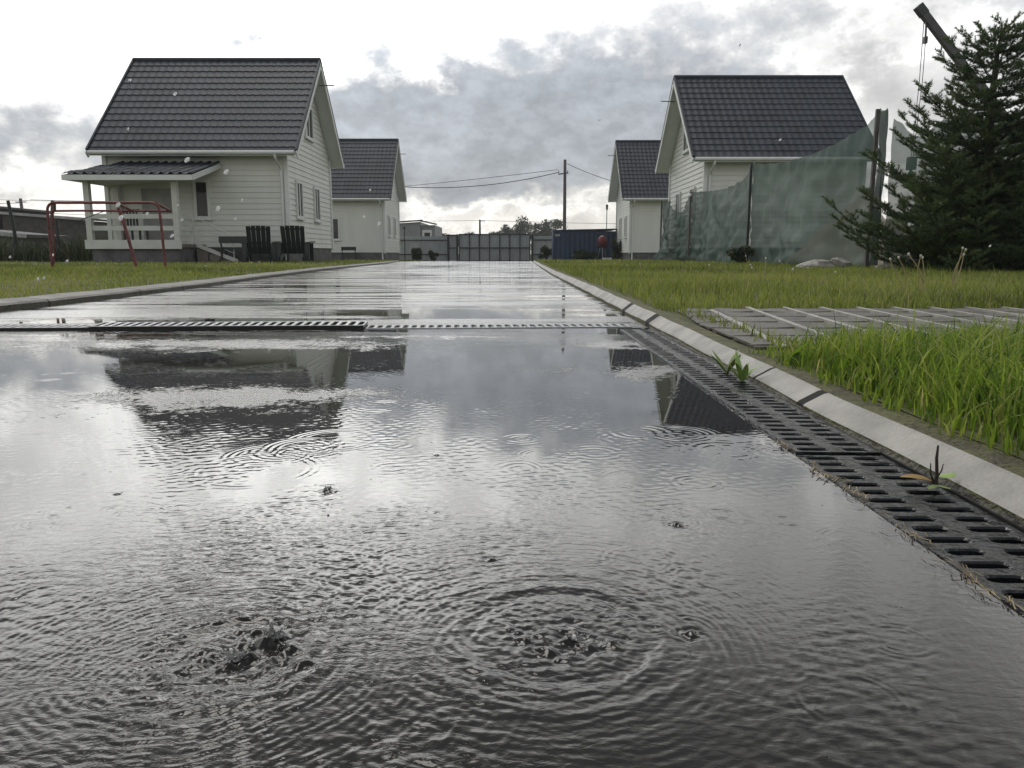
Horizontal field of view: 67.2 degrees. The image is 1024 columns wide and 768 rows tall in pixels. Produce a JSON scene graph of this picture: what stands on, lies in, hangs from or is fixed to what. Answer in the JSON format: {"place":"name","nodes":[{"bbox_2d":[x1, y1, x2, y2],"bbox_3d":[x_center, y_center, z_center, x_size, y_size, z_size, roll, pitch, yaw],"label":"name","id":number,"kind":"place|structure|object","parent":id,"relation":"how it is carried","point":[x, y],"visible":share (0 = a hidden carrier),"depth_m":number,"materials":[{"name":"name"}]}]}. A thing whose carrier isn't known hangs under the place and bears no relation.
{"place":"outdoors","nodes":[
{"label":"outdoors","id":0,"kind":"place"},
{"bbox_2d":[0,262,339,275],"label":"grass","id":1,"kind":"structure","parent":0,"point":[66,268],"depth_m":10.42,"materials":[{"name":"green plant"}]},
{"bbox_2d":[0,258,415,265],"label":"grass","id":2,"kind":"structure","parent":0,"point":[292,262],"depth_m":18.08,"materials":[{"name":"green plant"}]},
{"bbox_2d":[0,260,420,298],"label":"lawn","id":3,"kind":"structure","parent":0,"point":[51,288],"depth_m":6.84,"materials":[{"name":"green plant"}]},
{"bbox_2d":[6,200,18,259],"bbox_3d":[-14.312,-4.329,22.088,0.185,1.826,0.110,0,10,0],"label":"fence post","id":4,"kind":"object","parent":3,"relation":"on","point":[14,233],"visible":0.71,"depth_m":22.02,"materials":[{"name":"wood"}]},
{"bbox_2d":[0,206,49,229],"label":"shed","id":5,"kind":"structure","parent":3,"relation":"on","point":[21,210],"depth_m":51.43,"materials":[{"name":"metal"}]},
{"bbox_2d":[0,230,70,247],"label":"shed","id":6,"kind":"structure","parent":3,"relation":"on","point":[35,237],"depth_m":35.97,"materials":[{"name":"metal"}]},
{"bbox_2d":[0,231,105,261],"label":"hedge","id":7,"kind":"object","parent":3,"relation":"on","point":[75,250],"visible":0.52,"depth_m":21.59,"materials":[{"name":"green plant"}]},
{"bbox_2d":[50,200,55,252],"bbox_3d":[-13.383,-4.411,22.479,0.215,1.858,0.110,0,10,0],"label":"fence post","id":8,"kind":"object","parent":3,"relation":"on","point":[51,208],"visible":0.33,"depth_m":22.39,"materials":[{"name":"brown wood"}]},
{"bbox_2d":[0,211,107,242],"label":"shed","id":9,"kind":"structure","parent":3,"relation":"on","point":[31,223],"depth_m":49.01,"materials":[{"name":"stone"}]},
{"bbox_2d":[55,219,61,259],"bbox_3d":[-13.150,-4.104,22.328,0.102,1.300,0.102,4,10,22],"label":"fence post","id":10,"kind":"object","parent":3,"relation":"on","point":[57,231],"visible":0.69,"depth_m":22.26,"materials":[{"name":"metal"}]},
{"bbox_2d":[46,201,171,267],"bbox_3d":[-6.677,-2.425,12.645,2.275,1.072,0.786,0,10,0],"label":"climbing frame","id":11,"kind":"object","parent":3,"relation":"on","point":[119,211],"visible":0.91,"depth_m":12.29,"materials":[{"name":"red paint"}]},
{"bbox_2d":[61,58,343,262],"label":"house","id":12,"kind":"structure","parent":3,"relation":"on","point":[263,131],"depth_m":21.46,"materials":[{"name":"white wood"}]},
{"bbox_2d":[121,209,148,239],"bbox_3d":[-10.210,-4.263,20.894,0.480,0.930,0.475,0,10,0],"label":"porch chair","id":13,"kind":"object","parent":12,"relation":"on","point":[140,236],"visible":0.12,"depth_m":20.66,"materials":[{"name":"wood"}]},
{"bbox_2d":[141,189,173,239],"bbox_3d":[-9.875,-4.667,21.478,0.850,1.528,0.050,0,10,0],"label":"door","id":14,"kind":"structure","parent":12,"relation":"in","point":[162,196],"depth_m":21.45,"materials":[{"name":"metal"}]},
{"bbox_2d":[192,179,212,219],"bbox_3d":[-8.620,-5.111,21.385,0.530,1.110,0.100,0,10,0],"label":"window","id":15,"kind":"structure","parent":12,"relation":"in","point":[201,189],"depth_m":21.40,"materials":[{"name":"white glass"}]},
{"bbox_2d":[295,180,305,220],"bbox_3d":[-6.188,-5.364,22.521,0.100,1.110,0.750,0,10,0],"label":"window","id":16,"kind":"structure","parent":12,"relation":"in","point":[298,184],"depth_m":22.47,"materials":[{"name":"white glass"}]},
{"bbox_2d":[304,107,315,142],"bbox_3d":[-6.188,-7.968,23.527,0.100,1.040,0.980,0,10,0],"label":"window","id":17,"kind":"structure","parent":12,"relation":"in","point":[309,131],"depth_m":23.74,"materials":[{"name":"white glass"}]},
{"bbox_2d":[313,186,322,222],"bbox_3d":[-6.188,-5.705,24.543,0.100,1.110,0.750,0,10,0],"label":"window","id":18,"kind":"structure","parent":12,"relation":"in","point":[316,191],"depth_m":24.48,"materials":[{"name":"white glass"}]},
{"bbox_2d":[218,236,251,261],"bbox_3d":[-7.550,-3.688,21.065,0.760,0.680,0.430,0,10,0],"label":"garden bench","id":19,"kind":"object","parent":3,"relation":"on","point":[230,239],"visible":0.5,"depth_m":20.82,"materials":[{"name":"wood"}]},
{"bbox_2d":[240,226,277,262],"bbox_3d":[-6.778,-3.752,20.655,0.980,0.965,1.066,-2,10,-14],"label":"garden chair","id":20,"kind":"object","parent":3,"relation":"on","point":[262,244],"visible":0.97,"depth_m":20.54,"materials":[{"name":"wood"}]},
{"bbox_2d":[274,225,315,261],"bbox_3d":[-5.819,-3.735,20.556,0.980,0.965,1.066,-1,10,-6],"label":"garden chair","id":21,"kind":"object","parent":3,"relation":"on","point":[297,245],"visible":0.95,"depth_m":20.44,"materials":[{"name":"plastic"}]},
{"bbox_2d":[341,247,357,259],"bbox_3d":[-8.400,-6.743,39.818,0.760,0.680,0.430,0,10,0],"label":"garden bench","id":22,"kind":"object","parent":3,"relation":"on","point":[348,248],"visible":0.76,"depth_m":39.57,"materials":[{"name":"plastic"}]},
{"bbox_2d":[331,138,406,259],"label":"house","id":23,"kind":"structure","parent":3,"relation":"on","point":[374,165],"depth_m":40.35,"materials":[{"name":"white wood"}]},
{"bbox_2d":[333,218,340,240],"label":"window","id":24,"kind":"structure","parent":23,"relation":"in","point":[336,225],"depth_m":40.18,"materials":[{"name":"white glass"}]},
{"bbox_2d":[388,215,391,236],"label":"window","id":25,"kind":"structure","parent":23,"relation":"in","point":[389,217],"depth_m":41.50,"materials":[{"name":"white glass"}]},
{"bbox_2d":[393,217,396,237],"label":"window","id":26,"kind":"structure","parent":23,"relation":"in","point":[394,218],"depth_m":43.28,"materials":[{"name":"white glass"}]},
{"bbox_2d":[403,226,405,259],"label":"lamp post","id":27,"kind":"object","parent":3,"relation":"on","point":[404,241],"visible":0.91,"depth_m":47.66,"materials":[{"name":"metal"}]},
{"bbox_2d":[399,236,446,260],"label":"metal fence","id":28,"kind":"object","parent":3,"relation":"on","point":[434,244],"visible":0.4,"depth_m":51.28,"materials":[{"name":"grey metal"}]},
{"bbox_2d":[0,261,1023,767],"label":"water","id":29,"kind":"structure","parent":0,"point":[172,525],"depth_m":0.66,"materials":[{"name":"grey liquid"}]},
{"bbox_2d":[220,647,250,662],"bbox_3d":[-0.180,0.174,0.501,0.014,0.007,0.015,9,13,44],"label":"splash","id":30,"kind":"object","parent":29,"relation":"on","point":[235,655],"visible":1,"depth_m":0.50,"materials":[{"name":"grey liquid"}]},
{"bbox_2d":[260,622,282,639],"bbox_3d":[-0.165,0.168,0.528,0.015,0.010,0.010,7,12,35],"label":"splash","id":31,"kind":"object","parent":29,"relation":"on","point":[272,633],"visible":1,"depth_m":0.53,"materials":[{"name":"grey liquid"}]},
{"bbox_2d":[564,630,585,640],"bbox_3d":[0.043,0.171,0.525,0.014,0.006,0.009,0,10,0],"label":"splash","id":32,"kind":"object","parent":29,"relation":"on","point":[580,637],"visible":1,"depth_m":0.53,"materials":[{"name":"grey liquid"}]},
{"bbox_2d":[0,0,1023,234],"label":"sky","id":33,"kind":"structure","parent":0,"point":[467,90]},
{"bbox_2d":[450,260,1023,458],"bbox_3d":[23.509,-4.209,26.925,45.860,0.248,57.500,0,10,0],"label":"lawn","id":34,"kind":"structure","parent":0,"point":[967,433],"depth_m":3.34,"materials":[{"name":"plant"}]},
{"bbox_2d":[16,198,25,207],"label":"utility pole","id":35,"kind":"object","parent":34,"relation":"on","point":[20,203],"visible":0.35,"depth_m":87.70,"materials":[{"name":"grey wood"}]},
{"bbox_2d":[54,213,478,220],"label":"power line","id":36,"kind":"object","parent":35,"relation":"attached to","point":[462,220],"visible":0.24,"depth_m":106.88,"materials":[{"name":"metal"}]},
{"bbox_2d":[400,220,441,235],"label":"grey building","id":37,"kind":"structure","parent":34,"relation":"on","point":[414,228],"depth_m":72.67,"materials":[{"name":"stone"}]},
{"bbox_2d":[422,230,431,235],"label":"window","id":38,"kind":"structure","parent":37,"relation":"in","point":[424,232],"depth_m":72.83,"materials":[{"name":"white glass"}]},
{"bbox_2d":[495,224,512,233],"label":"broadleaf tree","id":39,"kind":"object","parent":34,"relation":"on","point":[505,229],"visible":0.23,"depth_m":161.09,"materials":[{"name":"green plant"}]},
{"bbox_2d":[510,215,535,235],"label":"broadleaf tree","id":40,"kind":"object","parent":34,"relation":"on","point":[519,229],"visible":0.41,"depth_m":155.21,"materials":[{"name":"green plant"}]},
{"bbox_2d":[531,219,551,235],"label":"broadleaf tree","id":41,"kind":"object","parent":34,"relation":"on","point":[543,228],"visible":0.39,"depth_m":157.41,"materials":[{"name":"green plant"}]},
{"bbox_2d":[533,236,551,260],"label":"metal fence","id":42,"kind":"object","parent":34,"relation":"on","point":[539,242],"visible":0.07,"depth_m":51.26,"materials":[{"name":"grey metal"}]},
{"bbox_2d":[538,245,551,259],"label":"bush","id":43,"kind":"object","parent":34,"relation":"on","point":[545,250],"visible":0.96,"depth_m":48.03,"materials":[{"name":"green plant"}]},
{"bbox_2d":[544,218,567,235],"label":"broadleaf tree","id":44,"kind":"object","parent":34,"relation":"on","point":[555,226],"visible":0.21,"depth_m":154.97,"materials":[{"name":"green plant"}]},
{"bbox_2d":[558,160,567,229],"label":"utility pole","id":45,"kind":"object","parent":34,"relation":"on","point":[564,200],"visible":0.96,"depth_m":60.28,"materials":[{"name":"brown wood"}]},
{"bbox_2d":[18,169,557,200],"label":"power line","id":46,"kind":"object","parent":45,"relation":"attached to","point":[414,185],"visible":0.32,"depth_m":62.71,"materials":[{"name":"metal"}]},
{"bbox_2d":[410,172,557,187],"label":"power line","id":47,"kind":"object","parent":45,"relation":"attached to","point":[479,185],"visible":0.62,"depth_m":60.24,"materials":[{"name":"metal"}]},
{"bbox_2d":[551,229,616,259],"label":"storage container","id":48,"kind":"object","parent":34,"relation":"on","point":[566,243],"visible":0.62,"depth_m":45.24,"materials":[{"name":"blue metal"}]},
{"bbox_2d":[571,248,600,259],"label":"bush","id":49,"kind":"object","parent":34,"relation":"on","point":[582,253],"visible":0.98,"depth_m":44.65,"materials":[{"name":"green plant"}]},
{"bbox_2d":[597,235,607,257],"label":"grill","id":50,"kind":"object","parent":34,"relation":"on","point":[602,240],"visible":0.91,"depth_m":43.70,"materials":[{"name":"red metal"}]},
{"bbox_2d":[606,204,607,250],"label":"lamp post","id":51,"kind":"object","parent":34,"relation":"on","point":[606,223],"visible":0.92,"depth_m":44.06,"materials":[{"name":"metal"}]},
{"bbox_2d":[610,239,621,259],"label":"bush","id":52,"kind":"object","parent":34,"relation":"on","point":[616,253],"visible":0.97,"depth_m":43.25,"materials":[{"name":"green plant"}]},
{"bbox_2d":[608,140,668,259],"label":"house","id":53,"kind":"structure","parent":34,"relation":"on","point":[638,190],"depth_m":40.37,"materials":[{"name":"white wood"}]},
{"bbox_2d":[619,218,621,238],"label":"window","id":54,"kind":"structure","parent":53,"relation":"in","point":[620,219],"depth_m":43.31,"materials":[{"name":"white glass"}]},
{"bbox_2d":[623,216,626,238],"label":"window","id":55,"kind":"structure","parent":53,"relation":"in","point":[625,217],"depth_m":41.47,"materials":[{"name":"white glass"}]},
{"bbox_2d":[535,258,762,264],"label":"grass","id":56,"kind":"structure","parent":34,"relation":"on","point":[587,261],"depth_m":20.19,"materials":[{"name":"green plant"}]},
{"bbox_2d":[726,245,754,262],"bbox_3d":[5.103,-2.869,17.012,0.697,0.427,0.526,-5,11,-26],"label":"bush","id":57,"kind":"object","parent":34,"relation":"on","point":[735,255],"visible":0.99,"depth_m":16.85,"materials":[{"name":"green plant"}]},
{"bbox_2d":[751,257,765,280],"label":"flower stalk","id":58,"kind":"object","parent":34,"relation":"on","point":[764,270],"visible":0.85,"depth_m":5.78,"materials":[{"name":"green plant"}]},
{"bbox_2d":[655,75,878,259],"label":"house","id":59,"kind":"structure","parent":34,"relation":"on","point":[719,132],"depth_m":23.56,"materials":[{"name":"black tile"}]},
{"bbox_2d":[675,192,680,212],"bbox_3d":[5.680,-6.013,26.367,0.055,1.070,0.650,0,10,0],"label":"window","id":60,"kind":"structure","parent":59,"relation":"in","point":[678,195],"depth_m":26.30,"materials":[{"name":"white glass"}]},
{"bbox_2d":[681,128,688,154],"bbox_3d":[5.658,-8.036,25.011,0.100,1.040,0.980,0,10,0],"label":"window","id":61,"kind":"structure","parent":59,"relation":"in","point":[685,147],"depth_m":25.33,"materials":[{"name":"white glass"}]},
{"bbox_2d":[689,186,695,222],"bbox_3d":[5.658,-5.644,24.300,0.100,1.110,0.730,0,10,0],"label":"window","id":62,"kind":"structure","parent":59,"relation":"in","point":[693,189],"depth_m":24.19,"materials":[{"name":"white glass"}]},
{"bbox_2d":[795,263,814,268],"bbox_3d":[4.425,-1.751,11.574,0.327,0.123,0.176,0,10,0],"label":"stone","id":63,"kind":"object","parent":34,"relation":"on","point":[804,265],"visible":0.41,"depth_m":11.51,"materials":[{"name":"grey stone"}]},
{"bbox_2d":[792,268,835,286],"bbox_3d":[2.121,-0.745,5.414,0.315,0.136,0.022,0,10,0],"label":"flower stalk","id":64,"kind":"object","parent":34,"relation":"on","point":[811,279],"visible":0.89,"depth_m":5.41,"materials":[{"name":"green plant"}]},
{"bbox_2d":[796,259,835,268],"bbox_3d":[4.635,-1.778,11.773,0.622,0.256,0.367,0,10,0],"label":"stone","id":65,"kind":"object","parent":34,"relation":"on","point":[820,262],"visible":0.44,"depth_m":11.65,"materials":[{"name":"grey stone"}]},
{"bbox_2d":[653,108,1023,267],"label":"netting fence","id":66,"kind":"object","parent":34,"relation":"on","point":[792,221],"visible":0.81,"depth_m":13.97,"materials":[{"name":"green fabric"}]},
{"bbox_2d":[830,257,852,267],"bbox_3d":[5.045,-1.819,11.960,0.484,0.288,0.275,0,10,0],"label":"stone","id":67,"kind":"object","parent":34,"relation":"on","point":[844,262],"visible":0.35,"depth_m":11.85,"materials":[{"name":"grey stone"}]},
{"bbox_2d":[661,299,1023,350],"bbox_3d":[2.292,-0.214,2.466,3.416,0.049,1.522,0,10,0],"label":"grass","id":68,"kind":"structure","parent":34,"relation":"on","point":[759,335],"depth_m":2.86,"materials":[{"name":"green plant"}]},
{"bbox_2d":[787,327,945,382],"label":"weeds","id":69,"kind":"object","parent":34,"relation":"on","point":[835,370],"visible":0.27,"depth_m":1.46,"materials":[{"name":"green plant"}]},
{"bbox_2d":[738,298,1023,454],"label":"grass","id":70,"kind":"structure","parent":34,"relation":"on","point":[926,383],"depth_m":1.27,"materials":[{"name":"green plant"}]},
{"bbox_2d":[878,214,885,264],"bbox_3d":[7.100,-3.164,15.692,2.700,1.575,4.800,0,10,0],"label":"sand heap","id":71,"kind":"object","parent":34,"relation":"on","point":[883,219],"visible":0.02,"depth_m":14.34,"materials":[{"name":"beige sand"}]},
{"bbox_2d":[875,264,899,270],"bbox_3d":[5.008,-1.536,10.291,0.352,0.139,0.188,0,10,0],"label":"stone","id":72,"kind":"object","parent":34,"relation":"on","point":[886,265],"visible":0.4,"depth_m":10.23,"materials":[{"name":"grey stone"}]},
{"bbox_2d":[889,256,906,289],"bbox_3d":[2.331,-0.665,4.656,0.116,0.214,0.018,1,10,4],"label":"flower stalk","id":73,"kind":"object","parent":34,"relation":"on","point":[898,257],"visible":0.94,"depth_m":4.65,"materials":[{"name":"green plant"}]},
{"bbox_2d":[907,253,924,291],"bbox_3d":[2.309,-0.634,4.407,0.108,0.234,0.022,0,10,0],"label":"flower stalk","id":74,"kind":"object","parent":34,"relation":"on","point":[921,257],"visible":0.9,"depth_m":4.40,"materials":[{"name":"green plant"}]},
{"bbox_2d":[820,10,1023,273],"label":"spruce tree","id":75,"kind":"object","parent":34,"relation":"on","point":[956,208],"visible":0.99,"depth_m":9.04,"materials":[{"name":"green plant"}]},
{"bbox_2d":[951,247,966,287],"bbox_3d":[2.857,-0.739,4.925,0.084,0.273,0.017,-1,10,-6],"label":"flower stalk","id":76,"kind":"object","parent":34,"relation":"on","point":[953,280],"visible":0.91,"depth_m":4.92,"materials":[{"name":"green plant"}]},
{"bbox_2d":[913,2,1006,134],"bbox_3d":[20.341,-9.977,30.971,9.319,9.883,2.600,0,10,0],"label":"crane","id":77,"kind":"object","parent":34,"relation":"on","point":[923,14],"visible":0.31,"depth_m":30.10,"materials":[{"name":"metal"}]},
{"bbox_2d":[546,259,1023,275],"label":"grass","id":78,"kind":"structure","parent":0,"point":[593,267],"depth_m":9.81,"materials":[{"name":"green plant"}]},
{"bbox_2d":[572,263,1023,310],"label":"grass","id":79,"kind":"structure","parent":0,"point":[726,288],"depth_m":4.44,"materials":[{"name":"green plant"}]},
{"bbox_2d":[674,307,1023,349],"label":"paving","id":80,"kind":"structure","parent":0,"point":[767,319],"depth_m":2.62,"materials":[{"name":"grey concrete"}]},
{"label":"road","id":81,"kind":"structure","parent":0,"visible":0},
{"bbox_2d":[0,324,95,330],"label":"drain grate","id":82,"kind":"object","parent":81,"relation":"on","point":[46,327],"visible":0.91,"depth_m":2.66,"materials":[{"name":"metal"}]},
{"bbox_2d":[0,261,398,311],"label":"kerb","id":83,"kind":"structure","parent":81,"relation":"on","point":[18,303],"depth_m":4.88,"materials":[{"name":"concrete"}]},
{"bbox_2d":[89,321,367,329],"bbox_3d":[-0.993,-0.197,2.735,0.940,0.034,0.108,0,13,-3],"label":"drain grate","id":84,"kind":"object","parent":81,"relation":"on","point":[268,325],"visible":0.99,"depth_m":2.70,"materials":[{"name":"metal"}]},
{"bbox_2d":[411,247,422,259],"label":"bush","id":85,"kind":"object","parent":81,"relation":"on","point":[417,254],"visible":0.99,"depth_m":49.67,"materials":[{"name":"green plant"}]},
{"bbox_2d":[428,250,438,260],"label":"bush","id":86,"kind":"object","parent":81,"relation":"on","point":[432,254],"visible":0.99,"depth_m":50.16,"materials":[{"name":"green plant"}]},
{"bbox_2d":[447,234,532,260],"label":"sliding gate","id":87,"kind":"structure","parent":81,"relation":"on","point":[490,247],"depth_m":51.16,"materials":[{"name":"grey metal"}]},
{"bbox_2d":[449,236,455,259],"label":"wicket door","id":88,"kind":"structure","parent":87,"relation":"in","point":[452,239],"depth_m":51.19,"materials":[{"name":"grey metal"}]},
{"bbox_2d":[365,324,631,329],"bbox_3d":[-0.046,-0.193,2.788,0.946,0.035,0.108,-1,11,-4],"label":"drain grate","id":89,"kind":"object","parent":81,"relation":"on","point":[504,325],"visible":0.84,"depth_m":2.77,"materials":[{"name":"metal"}]},
{"bbox_2d":[533,261,1023,520],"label":"kerb","id":90,"kind":"structure","parent":81,"relation":"on","point":[993,476],"depth_m":1.14,"materials":[{"name":"concrete"}]},
{"bbox_2d":[654,330,1023,531],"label":"channel","id":91,"kind":"object","parent":81,"relation":"on","point":[996,515],"visible":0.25,"depth_m":0.86,"materials":[{"name":"grey concrete"}]},
{"bbox_2d":[620,329,695,354],"bbox_3d":[0.429,-0.109,2.342,0.112,0.050,0.665,0,10,0],"label":"drain grate","id":92,"kind":"object","parent":91,"relation":"on","point":[652,341],"visible":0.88,"depth_m":2.29,"materials":[{"name":"plastic"}]},
{"bbox_2d":[710,349,741,373],"bbox_3d":[0.467,-0.048,1.673,0.068,0.050,0.070,3,10,19],"label":"weed","id":93,"kind":"object","parent":91,"relation":"on","point":[717,359],"visible":0.79,"depth_m":1.67,"materials":[{"name":"green plant"}]},
{"bbox_2d":[729,351,761,381],"bbox_3d":[0.472,-0.035,1.563,0.067,0.060,0.053,0,10,0],"label":"weed","id":94,"kind":"object","parent":91,"relation":"on","point":[743,374],"visible":1,"depth_m":1.56,"materials":[{"name":"green plant"}]},
{"bbox_2d":[655,353,880,455],"bbox_3d":[0.428,0.030,1.511,0.112,0.050,1.000,0,10,0],"label":"drain grate","id":95,"kind":"object","parent":91,"relation":"on","point":[791,426],"visible":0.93,"depth_m":1.26,"materials":[{"name":"cast iron"}]},
{"bbox_2d":[649,326,1023,527],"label":"mud","id":96,"kind":"structure","parent":91,"relation":"on","point":[969,495],"depth_m":0.96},
{"bbox_2d":[764,438,1023,615],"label":"straw","id":97,"kind":"object","parent":91,"relation":"on","point":[852,492],"visible":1,"depth_m":0.71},
{"bbox_2d":[797,455,1023,614],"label":"drain grate","id":98,"kind":"object","parent":91,"relation":"on","point":[974,539],"visible":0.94,"depth_m":0.77,"materials":[{"name":"cast iron"}]},
{"bbox_2d":[900,445,956,488],"bbox_3d":[0.463,0.092,0.849,0.062,0.048,0.026,0,10,0],"label":"weed","id":99,"kind":"object","parent":98,"relation":"on","point":[934,480],"visible":1,"depth_m":0.85,"materials":[{"name":"green plant"}]},
{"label":"utility pole","id":100,"kind":"object","parent":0,"visible":0},
{"bbox_2d":[481,220,615,223],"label":"power line","id":101,"kind":"object","parent":100,"relation":"attached to","point":[554,222],"visible":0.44,"depth_m":108.17,"materials":[{"name":"metal"}]}
]}

